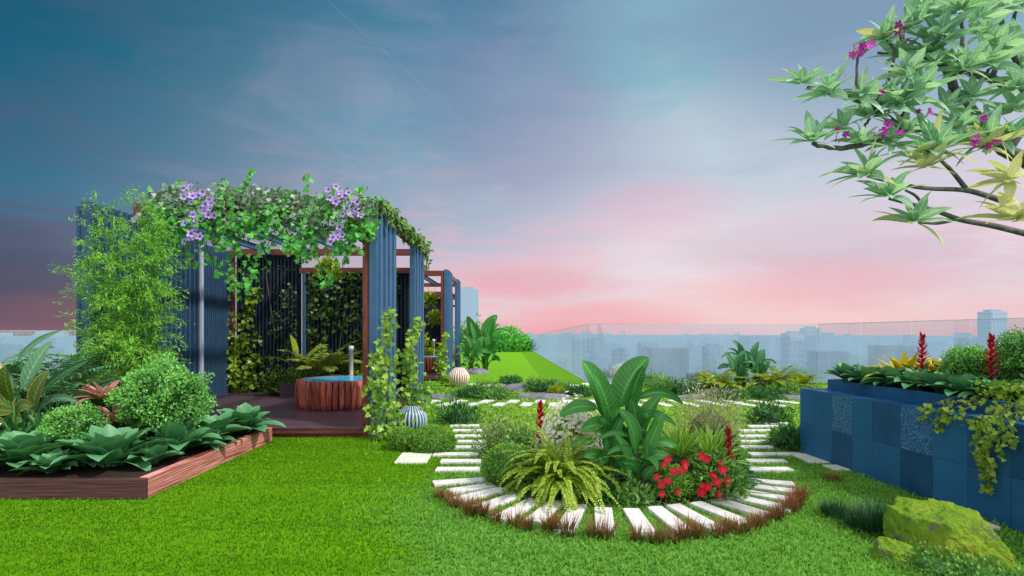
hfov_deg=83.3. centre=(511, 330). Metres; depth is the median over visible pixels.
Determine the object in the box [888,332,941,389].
bromeliad
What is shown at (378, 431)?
ivy column
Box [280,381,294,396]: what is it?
plant trough
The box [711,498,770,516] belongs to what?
stepping slab
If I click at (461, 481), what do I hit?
stepping slab
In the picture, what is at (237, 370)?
climbing vine
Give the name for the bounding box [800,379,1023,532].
tiled planter
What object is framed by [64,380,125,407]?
bromeliad
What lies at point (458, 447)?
stepping slab
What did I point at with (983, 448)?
trailing vine
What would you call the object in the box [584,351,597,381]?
tower
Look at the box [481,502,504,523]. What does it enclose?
red grass tuft
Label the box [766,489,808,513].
red grass tuft
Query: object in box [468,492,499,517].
red grass tuft
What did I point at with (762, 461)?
stepping slab
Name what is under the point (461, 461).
stepping slab
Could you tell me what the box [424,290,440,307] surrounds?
hanging plant
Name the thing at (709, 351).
tower
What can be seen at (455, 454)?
stepping slab
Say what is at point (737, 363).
canna
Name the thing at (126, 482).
timber planter
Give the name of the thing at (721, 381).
fern
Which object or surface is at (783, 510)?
red grass tuft
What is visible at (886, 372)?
agave
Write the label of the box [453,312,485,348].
shrub
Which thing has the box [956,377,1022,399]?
agave
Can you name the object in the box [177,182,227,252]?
petunia cluster
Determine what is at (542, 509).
stepping slab
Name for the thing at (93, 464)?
agave
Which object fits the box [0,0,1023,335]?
sky
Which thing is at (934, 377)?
agave
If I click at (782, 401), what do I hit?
stepping slab
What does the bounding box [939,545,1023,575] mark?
ground cover
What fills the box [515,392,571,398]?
flat rock
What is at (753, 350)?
canna
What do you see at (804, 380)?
fern
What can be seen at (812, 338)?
tower
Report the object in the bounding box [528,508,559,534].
red grass tuft
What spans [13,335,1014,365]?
city ground
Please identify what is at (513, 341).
shrub
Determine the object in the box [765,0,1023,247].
frangipani tree
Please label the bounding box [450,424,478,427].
stepping slab
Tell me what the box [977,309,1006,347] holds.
tower
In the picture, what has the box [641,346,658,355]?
tower
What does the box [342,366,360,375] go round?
shrub
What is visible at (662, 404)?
stepping slab
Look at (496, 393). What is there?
shrub
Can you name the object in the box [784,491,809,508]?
red grass tuft
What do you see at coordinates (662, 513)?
stepping slab
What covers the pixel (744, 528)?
red grass tuft
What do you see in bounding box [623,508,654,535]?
stepping slab
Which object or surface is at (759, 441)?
stepping slab
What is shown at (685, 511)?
stepping slab
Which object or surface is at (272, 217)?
roof ivy
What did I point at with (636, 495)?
shrub
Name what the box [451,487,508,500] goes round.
stepping slab
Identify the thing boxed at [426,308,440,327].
hanging plant
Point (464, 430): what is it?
stepping slab
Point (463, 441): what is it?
stepping slab
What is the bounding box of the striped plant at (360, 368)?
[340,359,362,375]
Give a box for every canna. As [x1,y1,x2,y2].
[717,350,755,385]
[721,340,765,386]
[744,349,775,387]
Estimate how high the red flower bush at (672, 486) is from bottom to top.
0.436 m
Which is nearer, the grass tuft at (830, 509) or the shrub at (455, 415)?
the grass tuft at (830, 509)
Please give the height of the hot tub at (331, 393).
0.520 m
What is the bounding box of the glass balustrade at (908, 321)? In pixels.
[819,318,1007,382]
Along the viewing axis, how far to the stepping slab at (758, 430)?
9.02 m
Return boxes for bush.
[103,350,219,434]
[386,426,414,451]
[408,424,456,453]
[480,440,533,488]
[534,391,603,462]
[546,384,566,393]
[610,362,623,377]
[648,455,695,503]
[670,448,753,501]
[938,343,998,379]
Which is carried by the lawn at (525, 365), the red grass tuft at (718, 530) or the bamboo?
the red grass tuft at (718, 530)
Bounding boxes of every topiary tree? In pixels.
[36,397,111,442]
[993,324,1023,378]
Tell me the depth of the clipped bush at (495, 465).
5.83 m
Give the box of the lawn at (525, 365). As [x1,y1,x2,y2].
[0,350,1023,575]
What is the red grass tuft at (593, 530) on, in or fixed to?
on the lawn at (525, 365)
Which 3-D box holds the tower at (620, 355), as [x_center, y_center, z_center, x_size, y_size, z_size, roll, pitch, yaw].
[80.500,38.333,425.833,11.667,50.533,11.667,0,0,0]
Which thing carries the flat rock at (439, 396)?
on the lawn at (525, 365)
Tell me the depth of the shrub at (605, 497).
5.29 m
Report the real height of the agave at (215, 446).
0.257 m
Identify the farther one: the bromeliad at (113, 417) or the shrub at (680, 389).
the shrub at (680, 389)
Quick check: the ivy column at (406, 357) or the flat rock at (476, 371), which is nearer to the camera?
the ivy column at (406, 357)
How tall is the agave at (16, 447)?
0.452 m
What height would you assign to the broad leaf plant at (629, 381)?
1.341 m
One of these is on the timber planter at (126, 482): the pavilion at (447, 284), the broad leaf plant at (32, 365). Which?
the broad leaf plant at (32, 365)
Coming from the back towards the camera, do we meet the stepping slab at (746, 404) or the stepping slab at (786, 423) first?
the stepping slab at (746, 404)
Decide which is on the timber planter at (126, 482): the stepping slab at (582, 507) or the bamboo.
the bamboo
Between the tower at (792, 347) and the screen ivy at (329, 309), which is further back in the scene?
the tower at (792, 347)
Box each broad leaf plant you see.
[9,331,88,414]
[559,356,682,483]
[570,413,645,485]
[598,409,678,486]
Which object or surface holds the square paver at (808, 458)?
on the lawn at (525, 365)
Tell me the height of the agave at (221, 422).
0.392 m
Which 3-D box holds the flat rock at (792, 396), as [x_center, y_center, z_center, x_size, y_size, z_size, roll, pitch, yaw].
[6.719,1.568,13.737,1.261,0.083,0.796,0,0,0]
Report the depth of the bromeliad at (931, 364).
6.37 m
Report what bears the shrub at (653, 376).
on the lawn at (525, 365)
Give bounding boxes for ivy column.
[361,307,415,440]
[391,316,433,411]
[432,332,449,385]
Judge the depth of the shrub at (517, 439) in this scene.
6.97 m
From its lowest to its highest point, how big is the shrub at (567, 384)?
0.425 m
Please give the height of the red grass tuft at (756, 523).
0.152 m
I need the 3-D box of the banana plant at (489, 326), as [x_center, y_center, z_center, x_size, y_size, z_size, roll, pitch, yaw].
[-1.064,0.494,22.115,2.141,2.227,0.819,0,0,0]
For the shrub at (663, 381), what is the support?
on the lawn at (525, 365)
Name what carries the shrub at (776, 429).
on the lawn at (525, 365)
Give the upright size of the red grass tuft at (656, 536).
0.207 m
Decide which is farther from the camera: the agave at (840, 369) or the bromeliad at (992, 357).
the agave at (840, 369)
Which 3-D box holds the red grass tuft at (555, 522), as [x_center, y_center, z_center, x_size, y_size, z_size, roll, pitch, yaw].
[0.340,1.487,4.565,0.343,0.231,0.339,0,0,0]
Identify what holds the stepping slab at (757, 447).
on the lawn at (525, 365)
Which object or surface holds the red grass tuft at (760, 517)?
on the lawn at (525, 365)
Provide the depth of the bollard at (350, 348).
12.21 m
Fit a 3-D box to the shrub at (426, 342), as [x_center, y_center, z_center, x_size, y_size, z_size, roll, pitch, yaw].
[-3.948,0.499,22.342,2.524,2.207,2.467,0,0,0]
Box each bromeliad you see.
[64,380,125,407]
[98,402,146,427]
[509,400,558,459]
[703,424,778,501]
[864,351,930,377]
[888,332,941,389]
[912,356,943,372]
[953,332,1023,394]
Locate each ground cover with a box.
[356,382,827,457]
[877,535,981,575]
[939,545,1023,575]
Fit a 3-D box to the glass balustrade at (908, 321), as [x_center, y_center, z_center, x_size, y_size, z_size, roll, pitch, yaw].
[11.310,0.623,14.190,0.024,1.957,8.114,0,0,-28]
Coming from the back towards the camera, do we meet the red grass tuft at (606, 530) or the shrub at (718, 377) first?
the shrub at (718, 377)
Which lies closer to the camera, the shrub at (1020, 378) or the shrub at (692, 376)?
the shrub at (1020, 378)
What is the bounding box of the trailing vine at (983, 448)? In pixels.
[917,378,1023,495]
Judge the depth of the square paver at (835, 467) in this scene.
6.60 m
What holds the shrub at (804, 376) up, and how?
on the lawn at (525, 365)
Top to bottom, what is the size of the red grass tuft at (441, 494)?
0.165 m
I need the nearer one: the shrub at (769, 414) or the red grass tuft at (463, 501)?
the red grass tuft at (463, 501)
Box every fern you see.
[494,424,641,514]
[693,368,752,391]
[737,363,814,389]
[783,373,823,391]
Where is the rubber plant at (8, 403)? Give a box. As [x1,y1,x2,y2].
[0,363,48,431]
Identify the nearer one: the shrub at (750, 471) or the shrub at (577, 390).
the shrub at (750, 471)
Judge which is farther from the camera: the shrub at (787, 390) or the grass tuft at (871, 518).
the shrub at (787, 390)
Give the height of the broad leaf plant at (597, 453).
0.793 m
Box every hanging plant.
[313,254,342,280]
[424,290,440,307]
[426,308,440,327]
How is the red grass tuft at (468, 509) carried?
on the lawn at (525, 365)
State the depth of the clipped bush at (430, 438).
7.44 m
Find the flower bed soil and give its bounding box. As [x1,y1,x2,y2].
[512,453,708,507]
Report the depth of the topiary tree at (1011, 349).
5.44 m
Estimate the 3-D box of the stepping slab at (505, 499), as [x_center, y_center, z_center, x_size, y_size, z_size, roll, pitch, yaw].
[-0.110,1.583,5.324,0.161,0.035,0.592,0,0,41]
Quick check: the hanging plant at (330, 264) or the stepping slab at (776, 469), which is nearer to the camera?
the stepping slab at (776, 469)
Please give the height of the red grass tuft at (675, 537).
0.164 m
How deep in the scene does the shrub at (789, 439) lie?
7.55 m
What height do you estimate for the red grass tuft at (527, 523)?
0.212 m
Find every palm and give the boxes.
[2,346,84,380]
[3,339,114,406]
[12,369,127,416]
[277,340,362,375]
[424,346,440,355]
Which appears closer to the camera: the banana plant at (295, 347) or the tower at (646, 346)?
the banana plant at (295, 347)
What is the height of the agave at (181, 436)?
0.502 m
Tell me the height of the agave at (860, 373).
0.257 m
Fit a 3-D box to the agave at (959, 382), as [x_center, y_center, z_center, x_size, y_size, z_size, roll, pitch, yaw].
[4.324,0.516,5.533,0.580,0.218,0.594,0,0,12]
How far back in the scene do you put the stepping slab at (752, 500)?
5.30 m
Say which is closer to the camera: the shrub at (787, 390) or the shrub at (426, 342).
the shrub at (787, 390)
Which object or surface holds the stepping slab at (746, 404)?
on the lawn at (525, 365)
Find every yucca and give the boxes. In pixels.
[637,420,720,465]
[674,423,760,468]
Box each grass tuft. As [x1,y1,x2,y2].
[424,482,449,499]
[441,484,462,504]
[445,491,463,507]
[454,490,490,516]
[458,495,473,510]
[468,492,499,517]
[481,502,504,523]
[500,503,530,528]
[511,509,538,530]
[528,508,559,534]
[538,506,572,535]
[553,507,588,537]
[580,511,615,538]
[587,510,629,543]
[615,519,652,544]
[640,518,673,543]
[657,526,692,543]
[666,511,706,540]
[680,515,721,538]
[707,518,736,537]
[709,509,743,535]
[724,516,761,534]
[742,504,772,526]
[743,511,767,529]
[761,505,786,521]
[764,495,791,519]
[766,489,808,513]
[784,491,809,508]
[785,482,816,502]
[788,479,818,498]
[789,498,802,512]
[805,495,851,518]
[815,469,843,482]
[817,491,893,538]
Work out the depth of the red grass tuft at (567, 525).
4.47 m
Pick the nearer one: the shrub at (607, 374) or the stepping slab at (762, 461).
the stepping slab at (762, 461)
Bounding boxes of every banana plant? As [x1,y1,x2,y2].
[267,335,327,380]
[453,335,489,368]
[460,315,511,369]
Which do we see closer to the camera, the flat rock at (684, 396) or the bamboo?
the bamboo
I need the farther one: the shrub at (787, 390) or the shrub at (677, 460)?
the shrub at (787, 390)
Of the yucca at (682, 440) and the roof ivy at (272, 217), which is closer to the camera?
the yucca at (682, 440)
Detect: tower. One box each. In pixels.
[461,287,478,328]
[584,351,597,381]
[612,348,629,363]
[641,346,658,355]
[702,344,722,374]
[781,331,804,374]
[800,326,819,360]
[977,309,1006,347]
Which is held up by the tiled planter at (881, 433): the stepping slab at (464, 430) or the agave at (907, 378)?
the agave at (907, 378)
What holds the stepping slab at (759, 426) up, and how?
on the lawn at (525, 365)
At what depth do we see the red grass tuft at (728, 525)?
4.57 m
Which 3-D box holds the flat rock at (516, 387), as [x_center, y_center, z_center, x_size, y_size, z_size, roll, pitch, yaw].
[0.306,1.530,15.769,1.258,0.159,1.550,0,0,25]
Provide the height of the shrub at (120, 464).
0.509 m
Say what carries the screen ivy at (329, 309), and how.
attached to the pavilion at (207, 334)
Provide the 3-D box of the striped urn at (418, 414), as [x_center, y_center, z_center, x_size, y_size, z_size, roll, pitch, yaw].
[-1.550,1.376,8.900,0.490,0.449,0.490,0,0,0]
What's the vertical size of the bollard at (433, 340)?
1.118 m
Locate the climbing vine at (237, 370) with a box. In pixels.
[226,262,270,392]
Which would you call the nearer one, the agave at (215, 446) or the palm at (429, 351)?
the agave at (215, 446)
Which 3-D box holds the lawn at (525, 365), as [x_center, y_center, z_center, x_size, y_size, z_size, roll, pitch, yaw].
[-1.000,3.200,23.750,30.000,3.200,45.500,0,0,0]
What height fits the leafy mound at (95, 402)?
0.759 m
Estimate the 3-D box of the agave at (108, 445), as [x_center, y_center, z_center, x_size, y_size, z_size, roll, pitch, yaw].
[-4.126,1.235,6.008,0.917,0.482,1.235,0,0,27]
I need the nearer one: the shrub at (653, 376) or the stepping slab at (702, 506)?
the stepping slab at (702, 506)
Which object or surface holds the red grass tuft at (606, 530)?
on the lawn at (525, 365)
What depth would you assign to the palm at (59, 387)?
7.01 m
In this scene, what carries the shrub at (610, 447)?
on the flower bed soil
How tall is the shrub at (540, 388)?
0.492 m
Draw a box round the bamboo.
[49,184,196,403]
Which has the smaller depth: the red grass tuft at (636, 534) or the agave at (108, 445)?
the red grass tuft at (636, 534)
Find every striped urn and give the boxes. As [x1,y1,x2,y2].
[396,405,427,431]
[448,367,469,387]
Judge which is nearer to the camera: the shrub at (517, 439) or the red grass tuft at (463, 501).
the red grass tuft at (463, 501)
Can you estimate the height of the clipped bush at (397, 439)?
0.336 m
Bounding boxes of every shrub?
[0,391,46,431]
[0,401,108,468]
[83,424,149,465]
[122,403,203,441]
[257,365,295,395]
[286,367,321,384]
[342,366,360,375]
[424,319,439,355]
[424,380,442,394]
[427,397,487,425]
[445,384,487,398]
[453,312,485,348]
[466,375,501,397]
[466,410,533,458]
[472,385,522,399]
[480,422,554,457]
[485,324,533,351]
[498,373,523,384]
[513,471,561,502]
[515,335,538,350]
[520,374,546,391]
[527,378,570,392]
[551,381,578,391]
[559,383,592,397]
[575,472,632,506]
[590,432,658,467]
[603,366,614,379]
[607,478,661,511]
[632,432,698,472]
[644,368,668,387]
[647,372,681,390]
[656,375,705,394]
[664,379,754,451]
[683,371,716,382]
[690,418,742,469]
[698,371,735,383]
[701,384,753,401]
[730,463,761,489]
[738,383,790,400]
[741,396,797,424]
[762,421,794,447]
[763,380,805,395]
[770,423,803,452]
[777,365,812,378]
[782,372,818,385]
[988,367,1023,381]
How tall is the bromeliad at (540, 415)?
0.967 m
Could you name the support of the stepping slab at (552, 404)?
on the lawn at (525, 365)
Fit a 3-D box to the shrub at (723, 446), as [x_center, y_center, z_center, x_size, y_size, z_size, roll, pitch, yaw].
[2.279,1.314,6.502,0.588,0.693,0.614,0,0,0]
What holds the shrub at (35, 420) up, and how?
on the timber planter at (126, 482)
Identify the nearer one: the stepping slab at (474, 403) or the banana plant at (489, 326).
the stepping slab at (474, 403)
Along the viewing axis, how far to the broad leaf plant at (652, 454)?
5.50 m
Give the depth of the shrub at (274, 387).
12.75 m
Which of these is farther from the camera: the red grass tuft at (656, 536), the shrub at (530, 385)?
the shrub at (530, 385)
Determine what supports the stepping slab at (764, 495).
on the lawn at (525, 365)
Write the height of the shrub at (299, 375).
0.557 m
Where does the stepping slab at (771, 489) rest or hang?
on the lawn at (525, 365)
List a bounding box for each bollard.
[348,346,353,374]
[432,339,434,355]
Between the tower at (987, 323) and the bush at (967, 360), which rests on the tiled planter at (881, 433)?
the bush at (967, 360)
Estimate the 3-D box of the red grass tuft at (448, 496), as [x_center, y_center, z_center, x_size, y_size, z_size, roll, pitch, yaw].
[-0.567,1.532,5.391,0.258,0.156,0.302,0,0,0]
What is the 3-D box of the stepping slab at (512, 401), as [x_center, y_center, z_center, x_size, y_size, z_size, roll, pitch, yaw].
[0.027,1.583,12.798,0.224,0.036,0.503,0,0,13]
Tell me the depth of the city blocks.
610.17 m
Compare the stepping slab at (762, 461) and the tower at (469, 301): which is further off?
the tower at (469, 301)
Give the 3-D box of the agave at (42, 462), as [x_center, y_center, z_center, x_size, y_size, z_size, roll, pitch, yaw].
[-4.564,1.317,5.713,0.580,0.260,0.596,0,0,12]
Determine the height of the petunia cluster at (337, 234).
1.002 m
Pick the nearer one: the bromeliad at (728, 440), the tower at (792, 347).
the bromeliad at (728, 440)
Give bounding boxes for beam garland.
[374,199,434,271]
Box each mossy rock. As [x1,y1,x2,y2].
[868,536,915,567]
[882,496,1021,572]
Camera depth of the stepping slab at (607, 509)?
4.85 m
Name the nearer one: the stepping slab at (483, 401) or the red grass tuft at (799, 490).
the red grass tuft at (799, 490)
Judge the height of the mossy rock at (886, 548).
0.294 m
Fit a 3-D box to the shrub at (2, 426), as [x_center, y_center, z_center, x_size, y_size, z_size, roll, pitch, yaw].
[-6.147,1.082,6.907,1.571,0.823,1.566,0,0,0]
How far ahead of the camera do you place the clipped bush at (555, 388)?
14.00 m
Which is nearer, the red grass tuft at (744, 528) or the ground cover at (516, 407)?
the red grass tuft at (744, 528)
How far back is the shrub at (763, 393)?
13.28 m
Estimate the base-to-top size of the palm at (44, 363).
1.184 m
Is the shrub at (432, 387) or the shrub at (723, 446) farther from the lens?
the shrub at (432, 387)
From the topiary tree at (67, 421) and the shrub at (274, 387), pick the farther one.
the shrub at (274, 387)
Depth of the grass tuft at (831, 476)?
6.12 m
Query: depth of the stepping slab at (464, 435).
8.59 m
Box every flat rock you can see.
[425,394,461,398]
[465,367,488,374]
[502,383,530,391]
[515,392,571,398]
[678,394,713,398]
[688,384,739,393]
[780,394,799,399]
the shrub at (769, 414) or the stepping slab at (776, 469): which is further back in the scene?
the shrub at (769, 414)
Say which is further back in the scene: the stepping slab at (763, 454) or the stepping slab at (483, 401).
the stepping slab at (483, 401)
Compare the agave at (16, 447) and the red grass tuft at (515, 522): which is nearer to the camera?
the red grass tuft at (515, 522)
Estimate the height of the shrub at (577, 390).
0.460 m
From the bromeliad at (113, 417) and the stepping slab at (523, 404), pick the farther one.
the stepping slab at (523, 404)
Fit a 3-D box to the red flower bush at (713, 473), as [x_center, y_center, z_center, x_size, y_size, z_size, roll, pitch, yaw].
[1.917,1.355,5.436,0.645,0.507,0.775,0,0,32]
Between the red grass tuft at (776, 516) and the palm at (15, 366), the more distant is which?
the palm at (15, 366)
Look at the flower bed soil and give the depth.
5.42 m
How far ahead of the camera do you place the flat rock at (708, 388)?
14.81 m
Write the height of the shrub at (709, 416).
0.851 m
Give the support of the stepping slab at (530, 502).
on the lawn at (525, 365)
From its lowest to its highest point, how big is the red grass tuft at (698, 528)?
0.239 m
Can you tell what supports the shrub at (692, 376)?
on the lawn at (525, 365)
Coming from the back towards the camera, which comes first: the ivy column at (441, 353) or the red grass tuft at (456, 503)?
the ivy column at (441, 353)
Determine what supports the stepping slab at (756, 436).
on the lawn at (525, 365)
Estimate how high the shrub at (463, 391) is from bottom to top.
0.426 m
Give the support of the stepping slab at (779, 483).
on the lawn at (525, 365)
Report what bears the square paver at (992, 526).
on the lawn at (525, 365)
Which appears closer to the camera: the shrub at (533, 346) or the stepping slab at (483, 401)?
the stepping slab at (483, 401)
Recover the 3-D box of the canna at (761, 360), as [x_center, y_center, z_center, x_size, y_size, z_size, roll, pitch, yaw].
[6.631,1.055,15.474,1.041,1.098,0.385,0,0,-8]
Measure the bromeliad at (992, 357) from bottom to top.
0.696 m
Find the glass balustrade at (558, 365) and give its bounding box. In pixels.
[533,324,586,381]
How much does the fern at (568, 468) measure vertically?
0.928 m
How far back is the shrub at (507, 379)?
16.80 m
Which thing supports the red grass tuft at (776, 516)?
on the lawn at (525, 365)
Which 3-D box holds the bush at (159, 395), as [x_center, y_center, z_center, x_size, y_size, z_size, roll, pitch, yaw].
[-4.162,0.846,6.837,1.212,1.210,1.155,0,0,0]
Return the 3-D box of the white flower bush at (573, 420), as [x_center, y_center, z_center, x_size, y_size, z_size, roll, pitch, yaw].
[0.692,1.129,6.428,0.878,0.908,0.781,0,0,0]
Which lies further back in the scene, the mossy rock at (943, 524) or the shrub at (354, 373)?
the shrub at (354, 373)
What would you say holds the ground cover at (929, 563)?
on the lawn at (525, 365)
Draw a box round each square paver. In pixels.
[395,452,431,463]
[794,452,828,463]
[822,465,849,471]
[988,522,999,530]
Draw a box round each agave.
[0,427,12,453]
[0,429,74,467]
[9,447,88,475]
[50,423,172,470]
[63,432,135,466]
[121,441,183,463]
[138,416,230,451]
[190,410,253,448]
[192,426,238,450]
[216,402,286,431]
[823,362,867,380]
[841,365,883,383]
[855,365,914,386]
[884,367,928,389]
[911,371,961,392]
[924,373,990,395]
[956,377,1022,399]
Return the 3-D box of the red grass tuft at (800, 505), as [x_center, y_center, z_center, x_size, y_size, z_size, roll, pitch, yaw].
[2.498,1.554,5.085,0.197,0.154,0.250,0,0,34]
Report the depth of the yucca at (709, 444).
5.67 m
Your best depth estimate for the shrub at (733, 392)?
13.09 m
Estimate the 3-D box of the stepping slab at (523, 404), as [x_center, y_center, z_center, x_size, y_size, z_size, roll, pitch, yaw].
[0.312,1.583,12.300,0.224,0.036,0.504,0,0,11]
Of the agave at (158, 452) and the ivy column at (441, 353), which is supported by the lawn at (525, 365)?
the ivy column at (441, 353)
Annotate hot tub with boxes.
[295,375,362,410]
[424,356,439,372]
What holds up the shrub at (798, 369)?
on the lawn at (525, 365)
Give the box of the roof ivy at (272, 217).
[128,167,390,300]
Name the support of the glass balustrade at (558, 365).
on the lawn at (525, 365)
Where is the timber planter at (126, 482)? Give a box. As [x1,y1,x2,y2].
[0,427,271,499]
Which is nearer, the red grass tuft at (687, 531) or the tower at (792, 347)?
the red grass tuft at (687, 531)
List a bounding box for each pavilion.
[76,201,424,437]
[302,269,460,380]
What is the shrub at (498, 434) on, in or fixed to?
on the flower bed soil
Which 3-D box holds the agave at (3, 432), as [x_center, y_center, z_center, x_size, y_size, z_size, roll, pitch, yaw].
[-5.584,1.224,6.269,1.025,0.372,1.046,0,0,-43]
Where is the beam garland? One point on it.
(400, 224)
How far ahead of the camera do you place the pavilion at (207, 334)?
11.97 m
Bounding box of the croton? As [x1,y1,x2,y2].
[928,348,1001,369]
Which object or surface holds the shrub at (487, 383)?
on the lawn at (525, 365)
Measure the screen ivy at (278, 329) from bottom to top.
2.962 m
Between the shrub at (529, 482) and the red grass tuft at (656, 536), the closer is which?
the red grass tuft at (656, 536)
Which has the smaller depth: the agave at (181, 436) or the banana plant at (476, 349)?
the agave at (181, 436)
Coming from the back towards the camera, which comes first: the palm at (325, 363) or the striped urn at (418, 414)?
the palm at (325, 363)
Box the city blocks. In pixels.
[0,331,1009,381]
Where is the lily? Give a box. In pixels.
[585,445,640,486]
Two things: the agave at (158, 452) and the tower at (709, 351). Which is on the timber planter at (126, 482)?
the agave at (158, 452)
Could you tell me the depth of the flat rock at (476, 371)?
21.13 m
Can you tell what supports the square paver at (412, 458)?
on the lawn at (525, 365)
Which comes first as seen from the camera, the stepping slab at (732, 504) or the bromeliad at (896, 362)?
the stepping slab at (732, 504)
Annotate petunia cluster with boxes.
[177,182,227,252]
[314,183,372,253]
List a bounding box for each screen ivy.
[239,265,297,391]
[303,268,400,374]
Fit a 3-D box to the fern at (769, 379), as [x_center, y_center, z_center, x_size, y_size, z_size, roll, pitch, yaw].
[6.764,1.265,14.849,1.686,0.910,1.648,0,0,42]
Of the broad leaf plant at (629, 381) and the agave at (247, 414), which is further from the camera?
the agave at (247, 414)
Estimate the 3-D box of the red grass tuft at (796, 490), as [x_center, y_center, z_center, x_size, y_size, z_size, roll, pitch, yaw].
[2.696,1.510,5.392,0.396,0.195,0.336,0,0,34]
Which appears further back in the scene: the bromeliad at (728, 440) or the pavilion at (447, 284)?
the pavilion at (447, 284)
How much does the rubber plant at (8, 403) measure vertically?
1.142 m
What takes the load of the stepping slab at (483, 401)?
on the lawn at (525, 365)
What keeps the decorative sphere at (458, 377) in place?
on the lawn at (525, 365)
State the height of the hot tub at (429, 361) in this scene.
0.520 m
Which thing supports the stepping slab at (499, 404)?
on the lawn at (525, 365)
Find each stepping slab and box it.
[432,452,478,456]
[432,477,489,486]
[435,467,479,472]
[440,459,481,464]
[447,483,495,494]
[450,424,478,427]
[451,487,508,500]
[453,429,483,432]
[453,445,482,449]
[455,434,485,437]
[457,440,482,443]
[465,402,480,406]
[472,492,524,510]
[477,400,493,403]
[491,497,539,522]
[492,402,506,406]
[507,400,519,403]
[519,402,532,406]
[527,500,564,524]
[548,402,558,406]
[554,504,586,534]
[594,507,614,534]
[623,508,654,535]
[646,506,690,531]
[658,402,672,406]
[666,503,722,532]
[690,501,748,524]
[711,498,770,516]
[722,493,790,512]
[732,402,755,406]
[732,489,787,501]
[738,429,769,432]
[738,435,769,438]
[739,440,770,443]
[739,445,775,449]
[744,484,794,494]
[745,459,787,463]
[747,425,781,427]
[747,452,798,456]
[747,467,792,472]
[750,478,794,487]
[762,422,787,424]
[773,400,798,403]
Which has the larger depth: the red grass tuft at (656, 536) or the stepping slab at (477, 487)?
the stepping slab at (477, 487)

